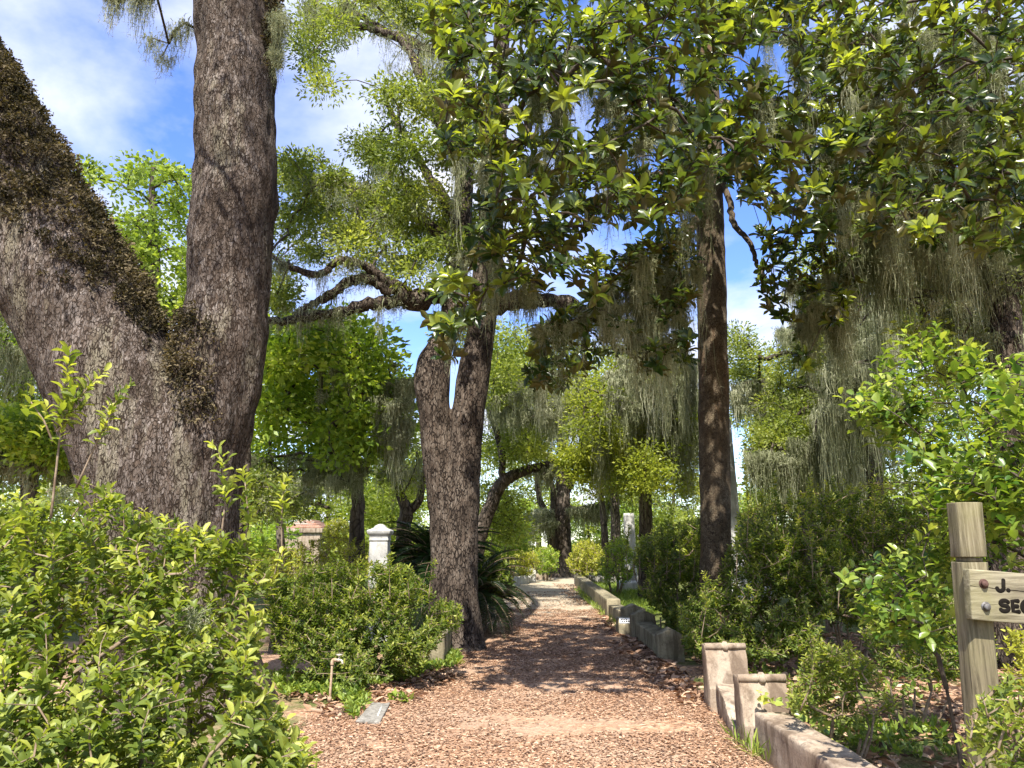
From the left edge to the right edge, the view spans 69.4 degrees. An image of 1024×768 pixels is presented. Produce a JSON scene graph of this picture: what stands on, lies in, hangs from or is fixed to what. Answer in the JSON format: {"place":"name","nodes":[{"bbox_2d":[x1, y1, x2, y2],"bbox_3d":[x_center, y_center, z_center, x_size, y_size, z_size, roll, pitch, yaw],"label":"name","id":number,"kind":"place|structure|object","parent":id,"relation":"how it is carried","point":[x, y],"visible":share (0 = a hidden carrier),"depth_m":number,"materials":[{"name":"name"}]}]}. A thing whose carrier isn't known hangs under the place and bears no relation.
{"place":"outdoors","nodes":[
{"label":"outdoors","id":0,"kind":"place"},
{"bbox_2d":[0,548,1023,767],"bbox_3d":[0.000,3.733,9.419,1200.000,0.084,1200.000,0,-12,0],"label":"ground","id":1,"kind":"structure","parent":0,"point":[300,710],"depth_m":8.56,"materials":[{"name":"brown soil"}]},
{"bbox_2d":[0,312,78,633],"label":"live oak","id":2,"kind":"object","parent":1,"relation":"on","point":[27,458],"visible":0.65,"depth_m":11.52,"materials":[{"name":"green plant"}]},
{"bbox_2d":[0,474,80,529],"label":"distant oak","id":3,"kind":"object","parent":1,"relation":"on","point":[59,511],"visible":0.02,"depth_m":49.52,"materials":[{"name":"green plant"}]},
{"bbox_2d":[0,515,84,586],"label":"distant shrub","id":4,"kind":"object","parent":1,"relation":"on","point":[4,567],"visible":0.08,"depth_m":28.86,"materials":[{"name":"green plant"}]},
{"bbox_2d":[72,148,191,319],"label":"maple tree","id":5,"kind":"object","parent":1,"relation":"on","point":[151,242],"visible":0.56,"depth_m":17.34,"materials":[{"name":"green plant"}]},
{"bbox_2d":[0,0,300,728],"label":"live oak","id":6,"kind":"object","parent":1,"relation":"on","point":[71,274],"visible":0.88,"depth_m":8.24,"materials":[{"name":"brown plant"}]},
{"bbox_2d":[0,341,322,767],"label":"azalea bush","id":7,"kind":"object","parent":1,"relation":"on","point":[41,740],"visible":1,"depth_m":3.25,"materials":[{"name":"green plant"}]},
{"bbox_2d":[259,626,270,641],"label":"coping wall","id":8,"kind":"structure","parent":1,"relation":"on","point":[266,639],"depth_m":12.77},
{"bbox_2d":[250,509,300,537],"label":"distant oak","id":9,"kind":"object","parent":1,"relation":"on","point":[286,521],"visible":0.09,"depth_m":77.46,"materials":[{"name":"green plant"}]},
{"bbox_2d":[248,517,315,572],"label":"distant shrub","id":10,"kind":"object","parent":1,"relation":"on","point":[257,537],"visible":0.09,"depth_m":36.54,"materials":[{"name":"green plant"}]},
{"bbox_2d":[238,445,326,613],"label":"live oak","id":11,"kind":"object","parent":1,"relation":"on","point":[260,494],"visible":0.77,"depth_m":13.33,"materials":[{"name":"green plant"}]},
{"bbox_2d":[249,584,316,653],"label":"sago palm","id":12,"kind":"object","parent":1,"relation":"on","point":[270,651],"visible":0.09,"depth_m":11.47,"materials":[{"name":"green plant"}]},
{"bbox_2d":[284,520,330,573],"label":"mausoleum","id":13,"kind":"structure","parent":1,"relation":"on","point":[311,529],"depth_m":43.09,"materials":[{"name":"stone"}]},
{"bbox_2d":[248,537,371,634],"bbox_3d":[-3.815,3.809,13.936,2.378,1.846,3.819,4,-13,-16],"label":"azalea bush","id":14,"kind":"object","parent":1,"relation":"on","point":[348,550],"visible":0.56,"depth_m":13.33,"materials":[{"name":"green plant"}]},
{"bbox_2d":[297,467,350,526],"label":"distant oak","id":15,"kind":"object","parent":1,"relation":"on","point":[329,513],"visible":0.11,"depth_m":62.97,"materials":[{"name":"green plant"}]},
{"bbox_2d":[321,517,348,594],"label":"round shrub","id":16,"kind":"object","parent":1,"relation":"on","point":[331,532],"visible":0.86,"depth_m":22.60,"materials":[{"name":"green plant"}]},
{"bbox_2d":[250,300,419,617],"bbox_3d":[-4.462,1.410,17.055,5.807,7.934,7.330,0,-12,0],"label":"hackberry tree","id":17,"kind":"object","parent":1,"relation":"on","point":[339,406],"visible":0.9,"depth_m":14.85,"materials":[{"name":"green plant"}]},
{"bbox_2d":[327,654,343,702],"bbox_3d":[-1.825,3.109,7.648,0.159,0.600,0.072,0,-12,0],"label":"garden tap","id":18,"kind":"object","parent":1,"relation":"on","point":[338,659],"visible":0.95,"depth_m":7.68,"materials":[{"name":"metal"}]},
{"bbox_2d":[250,452,428,581],"bbox_3d":[-7.680,4.841,28.458,9.901,6.084,11.647,0,-12,0],"label":"live oak","id":19,"kind":"object","parent":1,"relation":"on","point":[374,511],"visible":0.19,"depth_m":25.29,"materials":[{"name":"green plant"}]},
{"bbox_2d":[260,547,463,687],"bbox_3d":[-1.873,2.794,8.988,2.600,1.704,1.950,0,-12,0],"label":"azalea bush","id":20,"kind":"object","parent":1,"relation":"on","point":[354,668],"visible":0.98,"depth_m":8.73,"materials":[{"name":"green plant"}]},
{"bbox_2d":[356,702,389,723],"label":"ground slab","id":21,"kind":"structure","parent":1,"relation":"on","point":[373,713],"depth_m":7.08,"materials":[{"name":"stone"}]},
{"bbox_2d":[320,518,428,566],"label":"distant shrub","id":22,"kind":"object","parent":1,"relation":"on","point":[367,537],"visible":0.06,"depth_m":38.18,"materials":[{"name":"green plant"}]},
{"bbox_2d":[361,524,393,640],"bbox_3d":[-2.373,3.503,13.155,0.485,1.992,0.484,0,-12,0],"label":"pedestal monument","id":23,"kind":"object","parent":1,"relation":"on","point":[379,540],"visible":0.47,"depth_m":13.13,"materials":[{"name":"stone"}]},
{"bbox_2d":[338,503,428,526],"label":"distant oak","id":24,"kind":"object","parent":1,"relation":"on","point":[398,516],"visible":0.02,"depth_m":61.01,"materials":[{"name":"green plant"}]},
{"bbox_2d":[370,432,426,607],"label":"live oak","id":25,"kind":"object","parent":1,"relation":"on","point":[417,484],"visible":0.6,"depth_m":20.52,"materials":[{"name":"green plant"}]},
{"bbox_2d":[417,628,451,660],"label":"stone block","id":26,"kind":"structure","parent":1,"relation":"on","point":[443,647],"depth_m":10.13,"materials":[{"name":"beige stone"}]},
{"bbox_2d":[366,520,504,619],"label":"sago palm","id":27,"kind":"object","parent":1,"relation":"on","point":[416,554],"visible":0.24,"depth_m":14.81,"materials":[{"name":"green plant"}]},
{"bbox_2d":[380,431,495,510],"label":"distant oak","id":28,"kind":"object","parent":1,"relation":"on","point":[418,432],"visible":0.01,"depth_m":74.32,"materials":[{"name":"green plant"}]},
{"bbox_2d":[268,0,637,652],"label":"live oak","id":29,"kind":"object","parent":1,"relation":"on","point":[451,443],"visible":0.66,"depth_m":12.73,"materials":[{"name":"green plant"}]},
{"bbox_2d":[415,549,535,638],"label":"sago palm","id":30,"kind":"object","parent":1,"relation":"on","point":[502,611],"visible":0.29,"depth_m":13.43,"materials":[{"name":"green plant"}]},
{"bbox_2d":[478,551,515,630],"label":"shrub","id":31,"kind":"object","parent":1,"relation":"on","point":[500,575],"visible":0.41,"depth_m":13.80,"materials":[{"name":"green plant"}]},
{"bbox_2d":[425,318,579,561],"bbox_3d":[-0.197,2.203,24.485,5.520,9.728,8.367,8,-15,-32],"label":"live oak","id":32,"kind":"object","parent":1,"relation":"on","point":[509,392],"visible":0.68,"depth_m":23.55,"materials":[{"name":"green plant"}]},
{"bbox_2d":[487,512,532,578],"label":"laurel shrub","id":33,"kind":"object","parent":1,"relation":"on","point":[511,553],"visible":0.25,"depth_m":28.56,"materials":[{"name":"green plant"}]},
{"bbox_2d":[482,496,547,552],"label":"distant oak","id":34,"kind":"object","parent":1,"relation":"on","point":[532,504],"visible":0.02,"depth_m":64.06,"materials":[{"name":"green plant"}]},
{"bbox_2d":[511,576,519,585],"bbox_3d":[0.041,8.047,30.074,0.607,0.458,0.208,0,-12,0],"label":"headstone","id":35,"kind":"object","parent":1,"relation":"on","point":[517,580],"visible":0.31,"depth_m":29.99,"materials":[{"name":"stone"}]},
{"bbox_2d":[484,533,549,571],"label":"distant shrub","id":36,"kind":"object","parent":1,"relation":"on","point":[532,547],"visible":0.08,"depth_m":46.48,"materials":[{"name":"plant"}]},
{"bbox_2d":[501,548,539,577],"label":"azalea bush","id":37,"kind":"object","parent":1,"relation":"on","point":[525,562],"visible":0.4,"depth_m":32.42,"materials":[{"name":"yellow plant"}]},
{"bbox_2d":[519,576,528,583],"bbox_3d":[0.482,8.507,32.021,0.508,0.397,0.208,0,-12,0],"label":"headstone","id":38,"kind":"object","parent":1,"relation":"on","point":[524,579],"visible":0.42,"depth_m":31.93,"materials":[{"name":"stone"}]},
{"bbox_2d":[527,568,535,582],"bbox_3d":[0.880,8.585,33.029,0.387,0.676,0.208,0,-12,0],"label":"headstone","id":39,"kind":"object","parent":1,"relation":"on","point":[532,580],"visible":0.48,"depth_m":32.92,"materials":[{"name":"stone"}]},
{"bbox_2d":[489,461,593,562],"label":"distant oak","id":40,"kind":"object","parent":1,"relation":"on","point":[522,480],"visible":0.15,"depth_m":72.16,"materials":[{"name":"green plant"}]},
{"bbox_2d":[536,574,548,579],"bbox_3d":[1.426,9.383,35.925,0.706,0.358,0.206,0,-12,0],"label":"headstone","id":41,"kind":"object","parent":1,"relation":"on","point":[539,577],"visible":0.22,"depth_m":35.82,"materials":[{"name":"beige stone"}]},
{"bbox_2d":[534,544,559,580],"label":"azalea bush","id":42,"kind":"object","parent":1,"relation":"on","point":[552,558],"visible":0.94,"depth_m":34.16,"materials":[{"name":"green plant"}]},
{"bbox_2d":[544,537,596,567],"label":"distant shrub","id":43,"kind":"object","parent":1,"relation":"on","point":[573,542],"visible":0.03,"depth_m":48.74,"materials":[{"name":"green plant"}]},
{"bbox_2d":[481,339,668,577],"bbox_3d":[3.616,3.085,39.638,12.862,14.648,13.577,0,-12,0],"label":"live oak","id":44,"kind":"object","parent":1,"relation":"on","point":[555,519],"visible":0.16,"depth_m":38.38,"materials":[{"name":"green plant"}]},
{"bbox_2d":[560,442,608,575],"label":"pine tree","id":45,"kind":"object","parent":1,"relation":"on","point":[604,528],"visible":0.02,"depth_m":36.23,"materials":[{"name":"brown wood"}]},
{"bbox_2d":[566,538,605,580],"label":"azalea bush","id":46,"kind":"object","parent":1,"relation":"on","point":[581,563],"visible":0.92,"depth_m":29.48,"materials":[{"name":"yellow plant"}]},
{"bbox_2d":[572,534,610,571],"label":"distant shrub","id":47,"kind":"object","parent":1,"relation":"on","point":[597,541],"visible":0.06,"depth_m":42.65,"materials":[{"name":"green plant"}]},
{"bbox_2d":[571,502,623,542],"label":"distant oak","id":48,"kind":"object","parent":1,"relation":"on","point":[594,533],"visible":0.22,"depth_m":77.98,"materials":[{"name":"green plant"}]},
{"bbox_2d":[575,575,620,615],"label":"coping wall","id":49,"kind":"structure","parent":1,"relation":"on","point":[604,598],"depth_m":19.93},
{"bbox_2d":[569,438,635,574],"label":"pine tree","id":50,"kind":"object","parent":1,"relation":"on","point":[616,518],"visible":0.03,"depth_m":35.21,"materials":[{"name":"plant"}]},
{"bbox_2d":[586,576,621,582],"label":"coping wall","id":51,"kind":"structure","parent":1,"relation":"on","point":[598,578],"depth_m":30.81,"materials":[{"name":"grey stone"}]},
{"bbox_2d":[266,590,964,757],"bbox_3d":[1.238,6.439,22.334,8.784,0.157,34.255,0,-12,0],"label":"ground cover","id":52,"kind":"object","parent":1,"relation":"on","point":[358,695],"visible":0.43,"depth_m":7.73,"materials":[{"name":"green plant"}]},
{"bbox_2d":[608,605,622,621],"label":"coping wall","id":53,"kind":"structure","parent":1,"relation":"on","point":[614,610],"depth_m":15.92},
{"bbox_2d":[597,534,633,593],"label":"viburnum shrub","id":54,"kind":"object","parent":1,"relation":"on","point":[607,571],"visible":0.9,"depth_m":23.69,"materials":[{"name":"green plant"}]},
{"bbox_2d":[546,346,699,597],"bbox_3d":[3.812,2.090,21.350,5.821,8.410,6.845,0,-12,0],"label":"live oak","id":55,"kind":"object","parent":1,"relation":"on","point":[614,427],"visible":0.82,"depth_m":19.86,"materials":[{"name":"green plant"}]},
{"bbox_2d":[619,513,637,590],"bbox_3d":[4.202,6.000,26.326,0.903,2.752,0.904,0,-12,0],"label":"column monument","id":56,"kind":"object","parent":1,"relation":"on","point":[628,518],"depth_m":26.22,"materials":[{"name":"stone"}]},
{"bbox_2d":[596,490,667,537],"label":"distant oak","id":57,"kind":"object","parent":1,"relation":"on","point":[636,513],"visible":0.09,"depth_m":81.41,"materials":[{"name":"green plant"}]},
{"bbox_2d":[620,603,645,616],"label":"wall pillar","id":58,"kind":"structure","parent":1,"relation":"on","point":[626,610],"depth_m":14.54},
{"bbox_2d":[629,609,654,636],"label":"wall pillar","id":59,"kind":"structure","parent":1,"relation":"on","point":[640,615],"depth_m":13.12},
{"bbox_2d":[635,622,661,653],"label":"coping wall","id":60,"kind":"structure","parent":1,"relation":"on","point":[645,632],"depth_m":12.05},
{"bbox_2d":[599,510,698,579],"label":"distant shrub","id":61,"kind":"object","parent":1,"relation":"on","point":[656,519],"visible":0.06,"depth_m":36.93,"materials":[{"name":"green plant"}]},
{"bbox_2d":[282,583,1023,767],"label":"fallen leaves","id":62,"kind":"object","parent":1,"relation":"on","point":[667,674],"visible":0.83,"depth_m":7.67,"materials":[{"name":"brown plant"}]},
{"bbox_2d":[622,516,706,632],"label":"azalea hedge","id":63,"kind":"object","parent":1,"relation":"on","point":[661,596],"visible":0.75,"depth_m":12.54,"materials":[{"name":"green plant"}]},
{"bbox_2d":[632,458,699,523],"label":"distant oak","id":64,"kind":"object","parent":1,"relation":"on","point":[678,509],"visible":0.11,"depth_m":64.53,"materials":[{"name":"green plant"}]},
{"bbox_2d":[655,627,684,661],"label":"wall pillar","id":65,"kind":"structure","parent":1,"relation":"on","point":[668,642],"depth_m":10.70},
{"bbox_2d":[573,580,770,761],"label":"grass","id":66,"kind":"structure","parent":1,"relation":"on","point":[627,596],"depth_m":19.04,"materials":[{"name":"green plant"}]},
{"bbox_2d":[416,0,1023,641],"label":"magnolia tree","id":67,"kind":"object","parent":1,"relation":"on","point":[644,314],"visible":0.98,"depth_m":8.29,"materials":[{"name":"green plant"}]},
{"bbox_2d":[702,641,748,711],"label":"gate pillar","id":68,"kind":"structure","parent":1,"relation":"on","point":[724,661],"depth_m":7.56,"materials":[{"name":"beige stone"}]},
{"bbox_2d":[669,516,788,567],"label":"distant shrub","id":69,"kind":"object","parent":1,"relation":"on","point":[692,537],"depth_m":34.32,"materials":[{"name":"green plant"}]},
{"bbox_2d":[696,482,789,526],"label":"distant oak","id":70,"kind":"object","parent":1,"relation":"on","point":[742,496],"visible":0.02,"depth_m":59.78,"materials":[{"name":"green plant"}]},
{"bbox_2d":[729,420,771,599],"bbox_3d":[6.934,3.772,23.743,1.805,6.003,1.805,0,-12,0],"label":"obelisk","id":71,"kind":"object","parent":1,"relation":"on","point":[734,502],"visible":0.12,"depth_m":23.51,"materials":[{"name":"stone"}]},
{"bbox_2d":[676,503,844,664],"bbox_3d":[3.373,2.758,10.076,2.694,2.246,2.248,0,-12,0],"label":"azalea hedge","id":72,"kind":"object","parent":1,"relation":"on","point":[789,635],"visible":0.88,"depth_m":9.68,"materials":[{"name":"green plant"}]},
{"bbox_2d":[733,672,790,750],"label":"gate pillar","id":73,"kind":"structure","parent":1,"relation":"on","point":[748,705],"depth_m":6.13,"materials":[{"name":"beige stone"}]},
{"bbox_2d":[729,388,899,524],"bbox_3d":[13.497,4.013,34.242,7.527,10.199,16.463,-5,-13,22],"label":"live oak","id":74,"kind":"object","parent":1,"relation":"on","point":[739,484],"visible":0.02,"depth_m":32.02,"materials":[{"name":"green plant"}]},
{"bbox_2d":[755,712,877,767],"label":"coping wall","id":75,"kind":"structure","parent":1,"relation":"on","point":[796,742],"depth_m":5.18,"materials":[{"name":"beige stone"}]},
{"bbox_2d":[756,687,848,748],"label":"ivy vine","id":76,"kind":"object","parent":75,"relation":"on","point":[824,729],"visible":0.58,"depth_m":5.74,"materials":[{"name":"green plant"}]},
{"bbox_2d":[742,478,941,632],"bbox_3d":[6.967,3.415,15.135,5.299,3.128,3.112,0,-12,0],"label":"azalea hedge","id":77,"kind":"object","parent":1,"relation":"on","point":[829,628],"visible":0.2,"depth_m":14.87,"materials":[{"name":"green plant"}]},
{"bbox_2d":[785,623,899,758],"bbox_3d":[2.546,2.400,5.743,0.827,1.084,1.395,-5,-13,21],"label":"azalea bush","id":78,"kind":"object","parent":1,"relation":"on","point":[829,661],"visible":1,"depth_m":5.63,"materials":[{"name":"green plant"}]},
{"bbox_2d":[735,465,955,667],"bbox_3d":[5.110,2.626,10.749,4.036,2.787,2.885,0,-12,0],"label":"azalea hedge","id":79,"kind":"object","parent":1,"relation":"on","point":[872,546],"visible":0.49,"depth_m":10.63,"materials":[{"name":"green plant"}]},
{"bbox_2d":[795,529,896,583],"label":"distant shrub","id":80,"kind":"object","parent":1,"relation":"on","point":[849,549],"visible":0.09,"depth_m":31.94,"materials":[{"name":"green plant"}]},
{"bbox_2d":[727,252,980,605],"bbox_3d":[10.677,0.335,21.556,10.131,11.952,8.953,0,-12,0],"label":"live oak","id":81,"kind":"object","parent":1,"relation":"on","point":[788,446],"visible":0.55,"depth_m":19.08,"materials":[{"name":"green plant"}]},
{"bbox_2d":[744,236,982,572],"bbox_3d":[13.306,0.043,26.730,9.006,14.762,13.176,-7,-14,30],"label":"live oak","id":82,"kind":"object","parent":1,"relation":"on","point":[805,376],"visible":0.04,"depth_m":24.31,"materials":[{"name":"green plant"}]},
{"bbox_2d":[831,470,906,527],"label":"distant oak","id":83,"kind":"object","parent":1,"relation":"on","point":[893,487],"depth_m":57.23,"materials":[{"name":"green plant"}]},
{"bbox_2d":[805,0,1023,671],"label":"live oak","id":84,"kind":"object","parent":1,"relation":"on","point":[1003,336],"visible":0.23,"depth_m":10.70,"materials":[{"name":"green plant"}]},
{"bbox_2d":[888,470,941,512],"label":"distant oak","id":85,"kind":"object","parent":1,"relation":"on","point":[908,493],"visible":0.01,"depth_m":65.02,"materials":[{"name":"green plant"}]},
{"bbox_2d":[832,321,1023,767],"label":"camellia","id":86,"kind":"object","parent":1,"relation":"on","point":[995,489],"visible":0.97,"depth_m":4.62,"materials":[{"name":"green plant"}]},
{"bbox_2d":[858,594,998,733],"bbox_3d":[3.945,2.588,6.961,1.150,1.239,2.180,-8,-15,34],"label":"azalea bush","id":87,"kind":"object","parent":1,"relation":"on","point":[925,665],"visible":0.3,"depth_m":6.62,"materials":[{"name":"green plant"}]},
{"bbox_2d":[888,514,985,582],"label":"distant shrub","id":88,"kind":"object","parent":1,"relation":"on","point":[930,541],"visible":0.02,"depth_m":31.00,"materials":[{"name":"green plant"}]},
{"bbox_2d":[932,405,986,472],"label":"distant oak","id":89,"kind":"object","parent":1,"relation":"on","point":[960,448],"visible":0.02,"depth_m":60.30,"materials":[{"name":"green plant"}]},
{"bbox_2d":[946,502,1023,767],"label":"signpost","id":90,"kind":"object","parent":1,"relation":"on","point":[985,598],"visible":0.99,"depth_m":2.72,"materials":[{"name":"brown wood"}]},
{"bbox_2d":[954,667,1023,767],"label":"azalea bush","id":91,"kind":"object","parent":1,"relation":"on","point":[989,709],"visible":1,"depth_m":2.10,"materials":[{"name":"green plant"}]},
{"bbox_2d":[998,624,1023,696],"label":"azalea bush","id":92,"kind":"object","parent":1,"relation":"on","point":[1017,640],"visible":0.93,"depth_m":3.60,"materials":[{"name":"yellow plant"}]},
{"bbox_2d":[0,0,1023,546],"label":"sky","id":93,"kind":"structure","parent":0,"point":[105,102],"materials":[{"name":"blue"}]},
{"bbox_2d":[301,575,772,767],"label":"path","id":94,"kind":"structure","parent":0,"point":[567,725],"depth_m":6.93,"materials":[{"name":"brown gravel"}]},
{"bbox_2d":[616,617,629,634],"bbox_3d":[2.102,4.513,13.702,0.306,0.358,0.444,0,-12,0],"label":"lot marker","id":95,"kind":"object","parent":94,"relation":"on","point":[622,625],"visible":0.5,"depth_m":13.55,"materials":[{"name":"white stone"}]},
{"bbox_2d":[716,683,736,740],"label":"wall","id":96,"kind":"structure","parent":94,"relation":"on","point":[725,696],"depth_m":6.89,"materials":[{"name":"beige stone"}]}
]}

